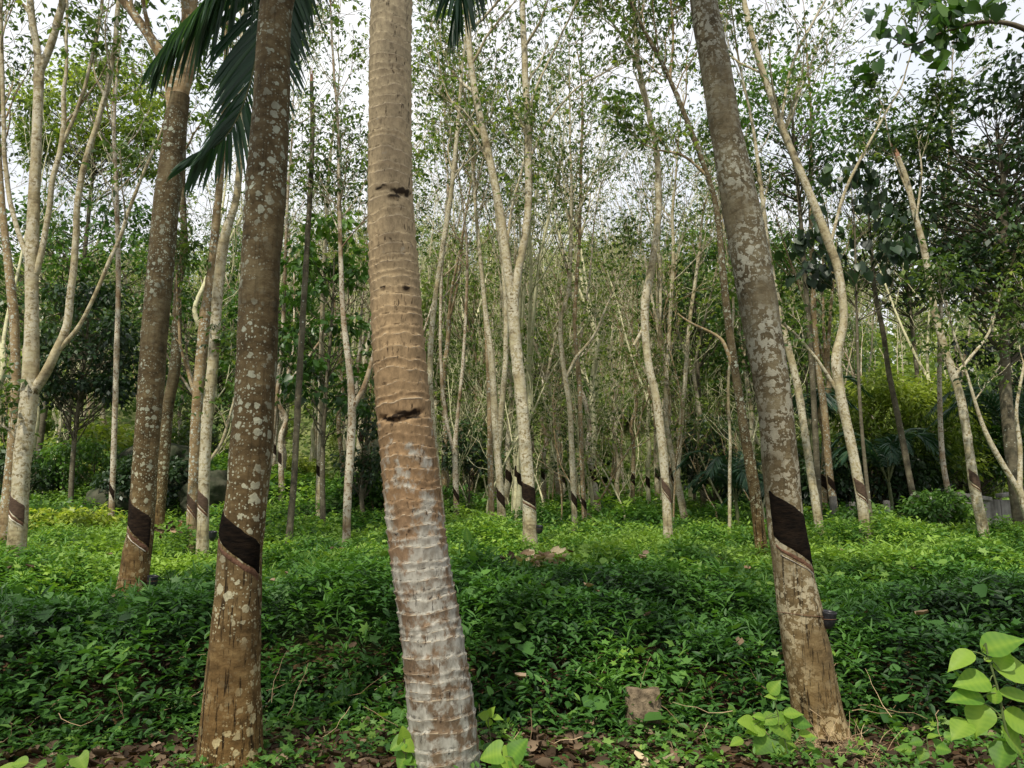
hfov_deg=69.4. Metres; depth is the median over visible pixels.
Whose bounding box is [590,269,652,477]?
rubber tree
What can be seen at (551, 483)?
rubber tree
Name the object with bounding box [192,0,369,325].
rubber tree
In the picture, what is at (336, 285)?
rubber tree
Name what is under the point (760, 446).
sapling
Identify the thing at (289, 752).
weeds
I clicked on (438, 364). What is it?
rubber tree
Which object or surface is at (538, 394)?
sapling
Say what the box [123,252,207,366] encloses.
rubber tree
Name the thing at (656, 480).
rubber tree
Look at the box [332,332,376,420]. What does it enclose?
sapling
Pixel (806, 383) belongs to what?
shade tree
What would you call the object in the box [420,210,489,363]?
rubber tree
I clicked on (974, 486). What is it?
tree
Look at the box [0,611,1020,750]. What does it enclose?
twig litter
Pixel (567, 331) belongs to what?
rubber tree
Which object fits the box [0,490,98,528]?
shrub
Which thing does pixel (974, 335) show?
shade tree
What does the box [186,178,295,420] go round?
tree
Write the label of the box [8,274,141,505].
shade tree
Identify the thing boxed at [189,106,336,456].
rubber tree
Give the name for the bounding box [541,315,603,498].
sapling
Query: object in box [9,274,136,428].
shade tree
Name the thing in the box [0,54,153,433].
rubber tree
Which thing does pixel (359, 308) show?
sapling
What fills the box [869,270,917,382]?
rubber tree
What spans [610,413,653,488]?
sapling
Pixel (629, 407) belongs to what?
sapling
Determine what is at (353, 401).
rubber tree
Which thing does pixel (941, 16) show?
overhanging branch
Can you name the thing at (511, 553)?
dead leaf heap
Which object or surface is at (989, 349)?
shade tree
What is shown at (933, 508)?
shrub
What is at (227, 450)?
shrub
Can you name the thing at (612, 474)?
sapling
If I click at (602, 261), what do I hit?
rubber tree
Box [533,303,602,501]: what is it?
sapling
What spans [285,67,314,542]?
dead tree
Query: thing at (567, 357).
sapling
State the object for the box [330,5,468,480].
rubber tree
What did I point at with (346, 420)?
rubber tree
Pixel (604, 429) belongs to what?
sapling
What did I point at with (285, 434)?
rubber tree
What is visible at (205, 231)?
rubber tree
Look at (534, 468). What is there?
sapling
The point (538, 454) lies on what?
sapling
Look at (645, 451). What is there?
sapling
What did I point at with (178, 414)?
rubber tree
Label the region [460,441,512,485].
shrub
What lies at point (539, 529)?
collecting cup
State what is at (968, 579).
ground cover
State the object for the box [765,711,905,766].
dry grass
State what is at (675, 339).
rubber tree
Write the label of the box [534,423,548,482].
sapling
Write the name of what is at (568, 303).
sapling
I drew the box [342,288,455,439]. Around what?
rubber tree
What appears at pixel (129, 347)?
shade tree
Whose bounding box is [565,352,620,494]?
sapling
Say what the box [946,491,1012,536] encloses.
concrete wall
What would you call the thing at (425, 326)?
rubber tree
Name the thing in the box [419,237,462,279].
rubber tree
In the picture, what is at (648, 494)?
rubber tree
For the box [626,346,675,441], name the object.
sapling
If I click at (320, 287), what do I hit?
shade tree
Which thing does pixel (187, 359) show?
rubber tree
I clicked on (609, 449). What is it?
shrub
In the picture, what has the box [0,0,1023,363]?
sky
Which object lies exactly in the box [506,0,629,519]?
rubber tree
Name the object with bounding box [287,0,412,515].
rubber tree
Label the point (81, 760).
seedling
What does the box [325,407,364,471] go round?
shade tree
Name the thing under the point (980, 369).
sapling
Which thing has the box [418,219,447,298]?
rubber tree
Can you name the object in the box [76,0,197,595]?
rubber tree
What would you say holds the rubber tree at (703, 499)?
on the ground at (302, 638)
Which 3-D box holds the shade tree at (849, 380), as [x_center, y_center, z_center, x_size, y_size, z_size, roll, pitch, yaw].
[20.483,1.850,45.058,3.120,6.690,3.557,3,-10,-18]
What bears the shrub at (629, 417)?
on the ground at (302, 638)
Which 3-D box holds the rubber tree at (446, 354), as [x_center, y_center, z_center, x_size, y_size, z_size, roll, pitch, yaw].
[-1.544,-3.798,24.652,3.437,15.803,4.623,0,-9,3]
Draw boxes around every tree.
[0,0,62,542]
[0,0,228,574]
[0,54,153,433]
[0,177,204,492]
[0,211,58,253]
[0,215,102,389]
[0,237,65,357]
[0,259,44,422]
[3,0,80,190]
[5,43,197,491]
[6,57,189,490]
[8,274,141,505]
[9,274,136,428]
[12,158,124,316]
[44,101,242,394]
[46,0,174,518]
[52,228,145,436]
[54,164,194,437]
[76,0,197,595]
[78,227,147,424]
[80,203,147,422]
[83,329,96,424]
[90,0,241,534]
[92,272,140,429]
[102,111,298,471]
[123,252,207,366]
[123,335,170,400]
[124,221,306,420]
[128,2,332,554]
[142,118,364,479]
[173,220,241,444]
[173,354,234,452]
[183,284,236,383]
[187,0,369,562]
[187,187,244,290]
[188,216,339,435]
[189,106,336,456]
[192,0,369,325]
[195,0,294,767]
[197,144,331,477]
[207,193,321,441]
[207,286,356,442]
[220,296,291,405]
[221,258,336,403]
[224,195,354,327]
[229,150,446,500]
[237,8,367,508]
[239,230,359,463]
[276,208,373,524]
[277,173,366,439]
[283,190,369,378]
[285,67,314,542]
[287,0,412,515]
[288,0,443,543]
[289,294,343,433]
[295,159,422,475]
[295,283,338,462]
[297,249,367,395]
[310,292,353,453]
[311,345,374,443]
[312,130,463,464]
[314,198,432,376]
[316,250,369,440]
[323,108,467,442]
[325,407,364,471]
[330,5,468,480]
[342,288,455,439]
[344,177,457,278]
[346,221,443,353]
[347,247,473,334]
[411,0,564,519]
[411,0,690,558]
[411,31,522,522]
[411,43,561,419]
[412,0,555,524]
[412,2,521,521]
[412,31,513,499]
[412,140,506,332]
[414,106,549,491]
[414,166,488,422]
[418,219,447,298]
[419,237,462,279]
[420,46,668,498]
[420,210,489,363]
[420,256,497,495]
[420,275,453,358]
[420,287,455,409]
[421,219,450,337]
[421,225,555,439]
[421,276,462,362]
[421,282,494,449]
[424,235,478,331]
[424,334,481,484]
[426,202,566,502]
[427,6,649,524]
[434,19,612,508]
[435,210,498,483]
[436,373,453,446]
[438,64,589,502]
[451,194,585,492]
[453,234,510,389]
[456,350,485,423]
[460,174,687,502]
[461,144,578,510]
[468,282,543,439]
[470,281,540,424]
[474,216,641,495]
[478,251,513,395]
[484,182,599,377]
[487,202,585,351]
[494,234,607,482]
[494,254,583,375]
[495,19,638,508]
[495,137,629,500]
[496,305,582,437]
[497,0,666,530]
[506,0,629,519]
[506,73,664,516]
[513,228,556,348]
[515,230,595,384]
[522,206,646,439]
[522,253,623,493]
[527,210,639,336]
[537,160,723,503]
[539,260,636,496]
[541,112,770,501]
[541,238,595,345]
[547,276,615,414]
[549,307,591,378]
[554,0,692,539]
[568,11,808,511]
[571,276,593,372]
[573,198,702,502]
[576,125,780,424]
[579,264,609,373]
[581,290,652,494]
[584,215,633,361]
[585,0,767,554]
[587,89,803,495]
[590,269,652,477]
[590,309,654,475]
[592,211,703,496]
[593,23,762,523]
[596,262,655,438]
[600,90,706,516]
[604,255,639,392]
[604,271,639,395]
[607,201,712,504]
[607,225,691,360]
[607,249,655,382]
[613,224,647,392]
[616,109,772,499]
[622,151,742,503]
[628,290,716,454]
[630,223,741,508]
[643,227,694,494]
[643,267,725,504]
[664,0,824,542]
[668,0,967,543]
[671,331,754,498]
[678,104,771,531]
[680,202,803,455]
[688,113,852,425]
[688,159,807,264]
[690,0,852,745]
[691,138,844,476]
[692,161,769,503]
[696,141,796,455]
[696,237,802,500]
[697,227,800,441]
[700,0,879,509]
[700,48,886,516]
[700,370,745,447]
[703,296,741,457]
[706,217,838,397]
[722,115,978,521]
[723,212,817,321]
[741,204,883,428]
[774,152,943,534]
[783,300,850,447]
[786,110,971,381]
[787,191,1013,383]
[791,356,820,403]
[801,92,941,493]
[803,287,879,432]
[804,105,1021,497]
[814,217,875,446]
[825,363,866,420]
[830,308,890,418]
[836,47,1023,551]
[845,265,889,381]
[846,217,927,374]
[846,251,876,354]
[847,108,1023,364]
[856,33,1023,530]
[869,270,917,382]
[879,0,1020,489]
[881,238,1023,517]
[893,289,963,378]
[909,166,1010,384]
[917,296,972,378]
[922,320,997,424]
[928,299,974,369]
[933,286,997,365]
[942,174,1023,426]
[948,301,1020,389]
[954,149,1023,282]
[962,293,1023,380]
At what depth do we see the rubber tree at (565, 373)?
18.67 m
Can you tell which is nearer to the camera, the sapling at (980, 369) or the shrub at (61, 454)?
the shrub at (61, 454)
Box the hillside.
[0,209,1022,503]
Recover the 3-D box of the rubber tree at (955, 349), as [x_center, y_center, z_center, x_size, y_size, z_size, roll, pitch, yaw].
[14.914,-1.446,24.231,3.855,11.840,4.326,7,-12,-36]
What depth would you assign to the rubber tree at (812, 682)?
5.46 m
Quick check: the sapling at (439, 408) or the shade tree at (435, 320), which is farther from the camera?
the shade tree at (435, 320)
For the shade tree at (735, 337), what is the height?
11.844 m
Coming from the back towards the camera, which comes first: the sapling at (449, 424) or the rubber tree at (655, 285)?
the rubber tree at (655, 285)
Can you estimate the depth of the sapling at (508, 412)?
24.52 m
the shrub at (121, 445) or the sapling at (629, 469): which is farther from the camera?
the sapling at (629, 469)
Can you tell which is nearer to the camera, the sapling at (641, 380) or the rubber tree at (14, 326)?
the rubber tree at (14, 326)
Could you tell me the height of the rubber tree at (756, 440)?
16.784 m
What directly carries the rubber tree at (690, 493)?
on the ground at (302, 638)
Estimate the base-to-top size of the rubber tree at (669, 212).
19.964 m
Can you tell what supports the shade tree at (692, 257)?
on the ground at (302, 638)
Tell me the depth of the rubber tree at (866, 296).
28.78 m
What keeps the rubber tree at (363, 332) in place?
on the ground at (302, 638)
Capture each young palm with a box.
[670,450,762,524]
[717,477,808,509]
[756,375,875,456]
[821,428,956,513]
[923,381,1023,487]
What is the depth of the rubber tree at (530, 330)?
19.08 m
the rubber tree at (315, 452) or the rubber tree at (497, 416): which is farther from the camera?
the rubber tree at (315, 452)
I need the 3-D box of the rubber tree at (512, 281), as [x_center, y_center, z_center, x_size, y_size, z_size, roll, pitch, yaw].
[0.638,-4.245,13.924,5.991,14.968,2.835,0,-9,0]
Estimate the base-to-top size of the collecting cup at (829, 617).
0.132 m
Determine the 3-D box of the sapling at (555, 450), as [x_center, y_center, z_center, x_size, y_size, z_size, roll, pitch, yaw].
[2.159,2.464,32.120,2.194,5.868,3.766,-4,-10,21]
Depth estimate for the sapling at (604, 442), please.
29.12 m
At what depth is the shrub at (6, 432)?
46.69 m
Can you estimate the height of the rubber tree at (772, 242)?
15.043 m
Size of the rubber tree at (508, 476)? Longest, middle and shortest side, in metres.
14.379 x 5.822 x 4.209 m
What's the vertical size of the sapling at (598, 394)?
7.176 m
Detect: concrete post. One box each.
[829,496,837,519]
[883,500,890,511]
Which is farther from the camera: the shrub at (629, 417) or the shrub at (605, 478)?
the shrub at (629, 417)
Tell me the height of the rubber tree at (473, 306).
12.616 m
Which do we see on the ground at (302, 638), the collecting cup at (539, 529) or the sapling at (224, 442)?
the sapling at (224, 442)
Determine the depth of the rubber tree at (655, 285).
53.97 m
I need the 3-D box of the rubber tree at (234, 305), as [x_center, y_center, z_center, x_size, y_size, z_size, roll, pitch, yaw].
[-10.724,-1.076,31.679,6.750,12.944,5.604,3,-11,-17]
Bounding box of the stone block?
[624,686,661,733]
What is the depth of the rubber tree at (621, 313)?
52.27 m
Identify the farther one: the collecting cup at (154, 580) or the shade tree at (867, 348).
the shade tree at (867, 348)
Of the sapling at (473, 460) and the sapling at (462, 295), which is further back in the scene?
the sapling at (462, 295)
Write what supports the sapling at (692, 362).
on the ground at (302, 638)
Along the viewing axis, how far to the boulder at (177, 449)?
19.90 m
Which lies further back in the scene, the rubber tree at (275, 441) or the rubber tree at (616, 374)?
the rubber tree at (616, 374)
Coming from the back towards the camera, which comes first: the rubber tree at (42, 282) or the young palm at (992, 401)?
the rubber tree at (42, 282)
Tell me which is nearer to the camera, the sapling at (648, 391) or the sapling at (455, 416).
the sapling at (648, 391)
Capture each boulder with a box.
[83,488,128,515]
[116,443,188,498]
[177,470,226,516]
[354,437,379,480]
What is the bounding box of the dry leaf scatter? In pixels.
[605,748,685,767]
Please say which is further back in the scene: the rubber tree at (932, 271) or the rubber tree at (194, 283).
the rubber tree at (194, 283)
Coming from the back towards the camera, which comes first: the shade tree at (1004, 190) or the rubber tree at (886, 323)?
the rubber tree at (886, 323)
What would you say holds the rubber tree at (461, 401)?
on the ground at (302, 638)
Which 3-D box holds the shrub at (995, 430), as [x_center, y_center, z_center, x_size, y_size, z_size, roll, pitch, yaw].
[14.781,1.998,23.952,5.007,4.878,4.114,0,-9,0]
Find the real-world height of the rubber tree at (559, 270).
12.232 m
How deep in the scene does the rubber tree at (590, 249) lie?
52.42 m
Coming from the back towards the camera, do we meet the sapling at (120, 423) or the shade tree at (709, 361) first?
the sapling at (120, 423)
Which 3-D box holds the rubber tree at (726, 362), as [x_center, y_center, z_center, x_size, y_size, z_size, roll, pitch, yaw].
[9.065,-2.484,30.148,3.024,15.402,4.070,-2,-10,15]
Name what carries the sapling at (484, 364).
on the ground at (302, 638)
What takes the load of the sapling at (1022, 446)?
on the ground at (302, 638)
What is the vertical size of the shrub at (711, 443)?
3.570 m
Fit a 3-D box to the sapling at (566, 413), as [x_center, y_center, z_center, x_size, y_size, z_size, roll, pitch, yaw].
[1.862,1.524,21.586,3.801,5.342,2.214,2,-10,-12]
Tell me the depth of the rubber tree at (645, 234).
35.63 m
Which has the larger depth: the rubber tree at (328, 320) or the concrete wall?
the rubber tree at (328, 320)
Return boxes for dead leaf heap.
[154,520,184,538]
[508,551,535,565]
[515,546,572,569]
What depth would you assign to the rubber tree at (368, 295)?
30.86 m
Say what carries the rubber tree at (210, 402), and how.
on the ground at (302, 638)
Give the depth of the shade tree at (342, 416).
32.36 m
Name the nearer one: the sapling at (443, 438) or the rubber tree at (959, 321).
the sapling at (443, 438)
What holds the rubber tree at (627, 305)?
on the ground at (302, 638)
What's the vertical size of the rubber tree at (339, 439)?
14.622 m
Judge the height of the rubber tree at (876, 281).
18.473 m
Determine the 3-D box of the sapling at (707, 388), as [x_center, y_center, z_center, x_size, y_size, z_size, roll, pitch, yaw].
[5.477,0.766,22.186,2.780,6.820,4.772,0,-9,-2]
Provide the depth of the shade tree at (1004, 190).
15.37 m
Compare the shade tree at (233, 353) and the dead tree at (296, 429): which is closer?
the dead tree at (296, 429)
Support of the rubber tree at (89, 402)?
on the ground at (302, 638)
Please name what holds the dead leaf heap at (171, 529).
on the ground cover at (968, 579)
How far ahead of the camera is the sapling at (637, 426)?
33.78 m
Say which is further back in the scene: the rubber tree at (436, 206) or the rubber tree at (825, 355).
the rubber tree at (436, 206)
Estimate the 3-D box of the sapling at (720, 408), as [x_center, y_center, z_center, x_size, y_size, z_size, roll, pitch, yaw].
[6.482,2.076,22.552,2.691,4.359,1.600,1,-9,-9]
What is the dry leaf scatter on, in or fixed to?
on the ground at (302, 638)
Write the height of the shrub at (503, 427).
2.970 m
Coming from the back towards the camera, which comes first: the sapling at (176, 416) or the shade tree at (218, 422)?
the sapling at (176, 416)
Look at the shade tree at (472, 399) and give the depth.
45.25 m
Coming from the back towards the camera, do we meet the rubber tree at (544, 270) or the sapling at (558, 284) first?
the rubber tree at (544, 270)
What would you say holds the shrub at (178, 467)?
on the ground at (302, 638)
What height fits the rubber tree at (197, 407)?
14.469 m
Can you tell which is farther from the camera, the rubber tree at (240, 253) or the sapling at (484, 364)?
the rubber tree at (240, 253)
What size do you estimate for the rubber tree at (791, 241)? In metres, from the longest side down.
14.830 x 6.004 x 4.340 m
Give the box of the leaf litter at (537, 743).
[0,540,1023,767]
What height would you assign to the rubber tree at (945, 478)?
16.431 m
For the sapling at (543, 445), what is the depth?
35.74 m
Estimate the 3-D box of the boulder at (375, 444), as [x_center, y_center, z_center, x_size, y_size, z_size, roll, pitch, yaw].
[-4.261,2.698,23.168,1.658,2.161,2.405,5,-11,-30]
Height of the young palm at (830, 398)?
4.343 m
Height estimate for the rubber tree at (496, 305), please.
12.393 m
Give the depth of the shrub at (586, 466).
40.44 m
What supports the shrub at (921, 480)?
on the ground at (302, 638)
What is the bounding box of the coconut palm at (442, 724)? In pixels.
[136,0,497,767]
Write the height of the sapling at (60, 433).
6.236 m
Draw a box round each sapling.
[4,301,111,459]
[118,416,134,429]
[172,400,191,427]
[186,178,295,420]
[214,315,285,459]
[284,187,377,508]
[305,341,376,441]
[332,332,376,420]
[340,378,374,426]
[361,337,450,424]
[369,349,483,505]
[430,266,548,453]
[433,336,531,503]
[433,339,452,377]
[435,329,568,516]
[436,306,511,506]
[436,376,500,483]
[436,396,459,457]
[437,351,486,479]
[438,271,539,495]
[438,382,482,456]
[438,416,503,513]
[439,377,485,462]
[450,334,542,513]
[451,398,512,503]
[452,250,625,514]
[459,273,551,440]
[462,359,509,505]
[483,389,557,497]
[484,376,539,482]
[488,214,587,500]
[500,373,587,506]
[503,431,541,471]
[507,185,657,505]
[510,393,608,525]
[510,407,577,472]
[511,341,574,480]
[523,345,650,519]
[524,361,579,497]
[532,299,618,519]
[532,421,551,481]
[533,282,615,459]
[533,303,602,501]
[533,322,623,495]
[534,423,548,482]
[535,377,584,493]
[536,353,625,491]
[537,305,663,490]
[538,299,636,512]
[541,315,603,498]
[546,355,617,485]
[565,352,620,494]
[574,341,708,516]
[574,371,645,490]
[582,391,631,484]
[584,389,629,488]
[596,371,629,488]
[602,345,675,496]
[605,262,706,463]
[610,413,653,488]
[614,382,676,455]
[616,326,697,488]
[617,351,681,495]
[619,390,686,485]
[625,371,658,495]
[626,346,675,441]
[635,232,730,522]
[635,304,748,455]
[635,398,675,490]
[637,352,723,516]
[645,334,745,463]
[658,278,739,503]
[673,390,736,504]
[686,387,743,496]
[688,387,760,500]
[697,263,837,507]
[710,365,808,523]
[725,368,809,457]
[738,407,810,473]
[904,303,995,493]
[968,355,995,387]
[999,291,1023,499]
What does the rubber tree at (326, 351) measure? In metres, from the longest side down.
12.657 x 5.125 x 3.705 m
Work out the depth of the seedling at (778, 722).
4.66 m
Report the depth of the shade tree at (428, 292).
29.70 m
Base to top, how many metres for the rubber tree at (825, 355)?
11.770 m
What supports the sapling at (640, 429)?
on the ground at (302, 638)
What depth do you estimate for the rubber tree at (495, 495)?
34.47 m
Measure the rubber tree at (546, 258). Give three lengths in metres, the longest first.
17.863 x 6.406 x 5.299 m
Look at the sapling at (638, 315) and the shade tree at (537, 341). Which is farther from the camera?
the shade tree at (537, 341)
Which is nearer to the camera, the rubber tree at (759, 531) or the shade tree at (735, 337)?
the rubber tree at (759, 531)
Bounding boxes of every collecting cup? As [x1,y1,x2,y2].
[116,575,158,585]
[208,531,216,540]
[526,524,542,533]
[776,609,836,629]
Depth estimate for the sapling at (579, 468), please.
19.45 m
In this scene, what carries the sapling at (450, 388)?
on the ground at (302, 638)
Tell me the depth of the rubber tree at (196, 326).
41.43 m
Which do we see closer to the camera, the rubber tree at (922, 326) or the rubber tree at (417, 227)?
the rubber tree at (417, 227)
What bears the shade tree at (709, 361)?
on the ground at (302, 638)
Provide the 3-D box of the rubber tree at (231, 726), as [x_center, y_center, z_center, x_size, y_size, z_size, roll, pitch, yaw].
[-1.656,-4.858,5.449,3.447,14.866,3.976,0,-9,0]
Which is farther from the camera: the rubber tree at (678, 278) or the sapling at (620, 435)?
the sapling at (620, 435)
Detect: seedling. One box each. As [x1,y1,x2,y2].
[0,750,88,767]
[390,726,417,767]
[448,528,500,563]
[478,707,502,743]
[480,738,527,767]
[730,680,816,761]
[896,731,950,764]
[946,632,1023,767]
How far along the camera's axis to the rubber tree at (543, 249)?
53.75 m
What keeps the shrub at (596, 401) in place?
on the ground at (302, 638)
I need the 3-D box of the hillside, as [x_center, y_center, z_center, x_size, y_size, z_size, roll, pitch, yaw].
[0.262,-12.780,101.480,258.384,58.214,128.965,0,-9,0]
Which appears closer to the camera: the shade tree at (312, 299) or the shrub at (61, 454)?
the shrub at (61, 454)
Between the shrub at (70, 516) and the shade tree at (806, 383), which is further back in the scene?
the shade tree at (806, 383)
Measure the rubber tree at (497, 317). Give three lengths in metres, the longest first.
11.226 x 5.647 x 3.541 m
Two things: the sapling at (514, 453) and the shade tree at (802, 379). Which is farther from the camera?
the shade tree at (802, 379)
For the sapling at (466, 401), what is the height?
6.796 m
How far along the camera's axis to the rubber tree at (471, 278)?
63.36 m
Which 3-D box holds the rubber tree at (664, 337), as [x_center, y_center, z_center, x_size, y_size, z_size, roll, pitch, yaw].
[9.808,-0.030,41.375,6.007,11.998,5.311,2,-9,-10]
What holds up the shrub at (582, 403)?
on the ground at (302, 638)
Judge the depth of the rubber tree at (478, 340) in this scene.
49.82 m
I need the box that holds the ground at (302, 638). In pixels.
[0,302,1023,767]
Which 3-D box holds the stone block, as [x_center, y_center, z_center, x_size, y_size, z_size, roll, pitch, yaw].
[0.946,2.411,5.329,0.261,0.427,0.174,4,-24,-6]
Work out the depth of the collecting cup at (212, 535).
11.04 m
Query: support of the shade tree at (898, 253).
on the ground at (302, 638)
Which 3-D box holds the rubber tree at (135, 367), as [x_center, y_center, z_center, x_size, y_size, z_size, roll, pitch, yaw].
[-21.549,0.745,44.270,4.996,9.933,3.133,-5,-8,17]
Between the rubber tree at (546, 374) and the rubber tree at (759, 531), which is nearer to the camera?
the rubber tree at (759, 531)
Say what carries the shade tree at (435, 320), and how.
on the ground at (302, 638)
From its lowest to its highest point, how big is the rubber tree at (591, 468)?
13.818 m
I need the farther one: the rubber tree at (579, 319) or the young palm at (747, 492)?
the rubber tree at (579, 319)
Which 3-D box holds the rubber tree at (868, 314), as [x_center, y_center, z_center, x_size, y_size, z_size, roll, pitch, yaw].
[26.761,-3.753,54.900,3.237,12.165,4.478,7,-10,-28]
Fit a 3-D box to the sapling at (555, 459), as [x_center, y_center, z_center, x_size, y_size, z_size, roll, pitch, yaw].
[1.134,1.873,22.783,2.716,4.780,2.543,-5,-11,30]
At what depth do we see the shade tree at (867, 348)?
47.16 m
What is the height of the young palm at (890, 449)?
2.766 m
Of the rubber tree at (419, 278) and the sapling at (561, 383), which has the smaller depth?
the sapling at (561, 383)
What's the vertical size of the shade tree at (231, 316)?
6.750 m
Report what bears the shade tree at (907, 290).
on the ground at (302, 638)
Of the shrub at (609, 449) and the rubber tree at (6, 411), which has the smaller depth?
the rubber tree at (6, 411)
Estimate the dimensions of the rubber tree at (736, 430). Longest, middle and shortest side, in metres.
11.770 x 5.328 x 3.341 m
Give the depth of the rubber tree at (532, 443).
31.69 m
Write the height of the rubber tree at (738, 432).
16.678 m
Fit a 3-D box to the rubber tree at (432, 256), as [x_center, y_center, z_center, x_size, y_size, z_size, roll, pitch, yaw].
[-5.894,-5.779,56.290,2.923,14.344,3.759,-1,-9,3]
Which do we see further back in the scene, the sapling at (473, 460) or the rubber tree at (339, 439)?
the rubber tree at (339, 439)
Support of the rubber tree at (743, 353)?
on the ground at (302, 638)
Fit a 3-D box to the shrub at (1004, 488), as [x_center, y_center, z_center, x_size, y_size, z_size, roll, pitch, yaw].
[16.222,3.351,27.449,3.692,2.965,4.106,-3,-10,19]
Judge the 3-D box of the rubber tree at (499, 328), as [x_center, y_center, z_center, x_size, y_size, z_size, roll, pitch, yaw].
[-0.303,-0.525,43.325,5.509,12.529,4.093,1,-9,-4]
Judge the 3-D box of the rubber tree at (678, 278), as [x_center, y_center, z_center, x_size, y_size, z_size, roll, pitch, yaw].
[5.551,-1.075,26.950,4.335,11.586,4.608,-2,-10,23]
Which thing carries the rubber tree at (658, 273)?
on the ground at (302, 638)
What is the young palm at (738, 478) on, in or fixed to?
on the ground at (302, 638)
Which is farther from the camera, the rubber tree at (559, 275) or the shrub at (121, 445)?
the rubber tree at (559, 275)
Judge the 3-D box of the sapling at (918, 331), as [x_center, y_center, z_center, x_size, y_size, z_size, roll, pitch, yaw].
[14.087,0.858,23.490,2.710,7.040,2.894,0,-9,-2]
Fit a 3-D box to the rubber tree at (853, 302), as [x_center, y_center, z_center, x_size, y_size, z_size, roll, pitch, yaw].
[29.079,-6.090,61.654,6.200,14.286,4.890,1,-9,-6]
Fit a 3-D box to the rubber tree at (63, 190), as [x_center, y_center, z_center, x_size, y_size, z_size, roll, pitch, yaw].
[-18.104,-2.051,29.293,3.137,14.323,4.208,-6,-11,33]
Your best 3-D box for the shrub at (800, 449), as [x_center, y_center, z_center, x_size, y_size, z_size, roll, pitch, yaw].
[10.322,3.205,26.529,4.349,3.144,3.997,-1,-9,6]
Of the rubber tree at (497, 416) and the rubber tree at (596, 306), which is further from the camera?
the rubber tree at (596, 306)
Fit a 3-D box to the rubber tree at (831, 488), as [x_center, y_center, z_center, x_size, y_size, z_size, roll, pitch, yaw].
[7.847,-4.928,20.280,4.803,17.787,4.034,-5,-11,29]
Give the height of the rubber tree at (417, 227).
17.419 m
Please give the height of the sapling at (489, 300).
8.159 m
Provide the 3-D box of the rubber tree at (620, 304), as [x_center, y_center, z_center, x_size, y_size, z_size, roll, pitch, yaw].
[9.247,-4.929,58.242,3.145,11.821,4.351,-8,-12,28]
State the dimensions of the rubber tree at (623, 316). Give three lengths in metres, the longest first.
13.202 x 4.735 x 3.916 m
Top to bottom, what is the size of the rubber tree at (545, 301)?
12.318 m
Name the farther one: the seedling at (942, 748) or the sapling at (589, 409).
the sapling at (589, 409)
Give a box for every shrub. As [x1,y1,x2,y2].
[0,415,8,442]
[0,440,67,505]
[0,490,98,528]
[7,405,58,434]
[28,501,127,535]
[32,432,131,490]
[38,417,133,491]
[38,426,132,495]
[88,450,188,507]
[171,417,225,456]
[172,389,191,431]
[211,447,228,469]
[286,454,333,481]
[329,389,382,515]
[332,472,383,509]
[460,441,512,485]
[474,412,515,444]
[554,454,602,492]
[557,380,604,427]
[576,394,609,420]
[597,435,619,460]
[599,393,650,429]
[599,466,613,481]
[600,449,618,466]
[671,412,758,507]
[672,394,715,425]
[754,431,848,502]
[798,442,961,513]
[811,499,913,528]
[894,375,1023,494]
[896,484,986,531]
[949,442,1008,499]
[951,467,1006,499]
[986,456,1023,491]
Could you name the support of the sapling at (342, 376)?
on the ground at (302, 638)
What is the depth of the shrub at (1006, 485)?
35.14 m
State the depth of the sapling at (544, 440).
26.53 m
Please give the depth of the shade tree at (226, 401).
27.19 m
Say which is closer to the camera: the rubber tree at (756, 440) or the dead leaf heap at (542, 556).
the dead leaf heap at (542, 556)
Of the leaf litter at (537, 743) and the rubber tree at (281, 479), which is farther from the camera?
the rubber tree at (281, 479)
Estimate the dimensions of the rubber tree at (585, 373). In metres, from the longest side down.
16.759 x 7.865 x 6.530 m
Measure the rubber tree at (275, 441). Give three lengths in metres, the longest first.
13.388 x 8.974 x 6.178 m
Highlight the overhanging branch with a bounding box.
[842,0,1023,102]
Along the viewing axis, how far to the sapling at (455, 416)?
35.83 m
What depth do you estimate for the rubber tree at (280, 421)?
36.05 m
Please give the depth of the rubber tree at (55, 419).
37.33 m
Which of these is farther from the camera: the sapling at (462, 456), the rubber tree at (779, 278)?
the rubber tree at (779, 278)
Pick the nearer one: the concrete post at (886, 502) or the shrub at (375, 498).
the concrete post at (886, 502)
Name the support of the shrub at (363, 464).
on the ground at (302, 638)
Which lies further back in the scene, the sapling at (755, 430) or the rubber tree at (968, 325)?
the rubber tree at (968, 325)
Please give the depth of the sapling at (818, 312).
20.41 m
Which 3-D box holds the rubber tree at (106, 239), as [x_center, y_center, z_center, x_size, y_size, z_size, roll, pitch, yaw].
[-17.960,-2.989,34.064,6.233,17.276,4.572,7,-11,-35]
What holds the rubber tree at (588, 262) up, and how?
on the ground at (302, 638)
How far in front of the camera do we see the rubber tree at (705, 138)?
16.80 m
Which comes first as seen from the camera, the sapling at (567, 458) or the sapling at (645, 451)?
the sapling at (567, 458)
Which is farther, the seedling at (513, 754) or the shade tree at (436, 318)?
the shade tree at (436, 318)
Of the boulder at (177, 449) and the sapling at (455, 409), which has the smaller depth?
the boulder at (177, 449)
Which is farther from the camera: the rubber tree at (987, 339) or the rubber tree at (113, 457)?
the rubber tree at (987, 339)
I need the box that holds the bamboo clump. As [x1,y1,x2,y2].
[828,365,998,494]
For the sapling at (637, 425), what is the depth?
31.94 m
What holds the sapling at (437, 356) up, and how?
on the ground at (302, 638)
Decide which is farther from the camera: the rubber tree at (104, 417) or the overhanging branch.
the rubber tree at (104, 417)
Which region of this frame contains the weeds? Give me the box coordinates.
[0,665,1023,767]
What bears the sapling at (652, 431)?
on the ground at (302, 638)
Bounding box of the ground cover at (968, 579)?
[0,451,1023,760]

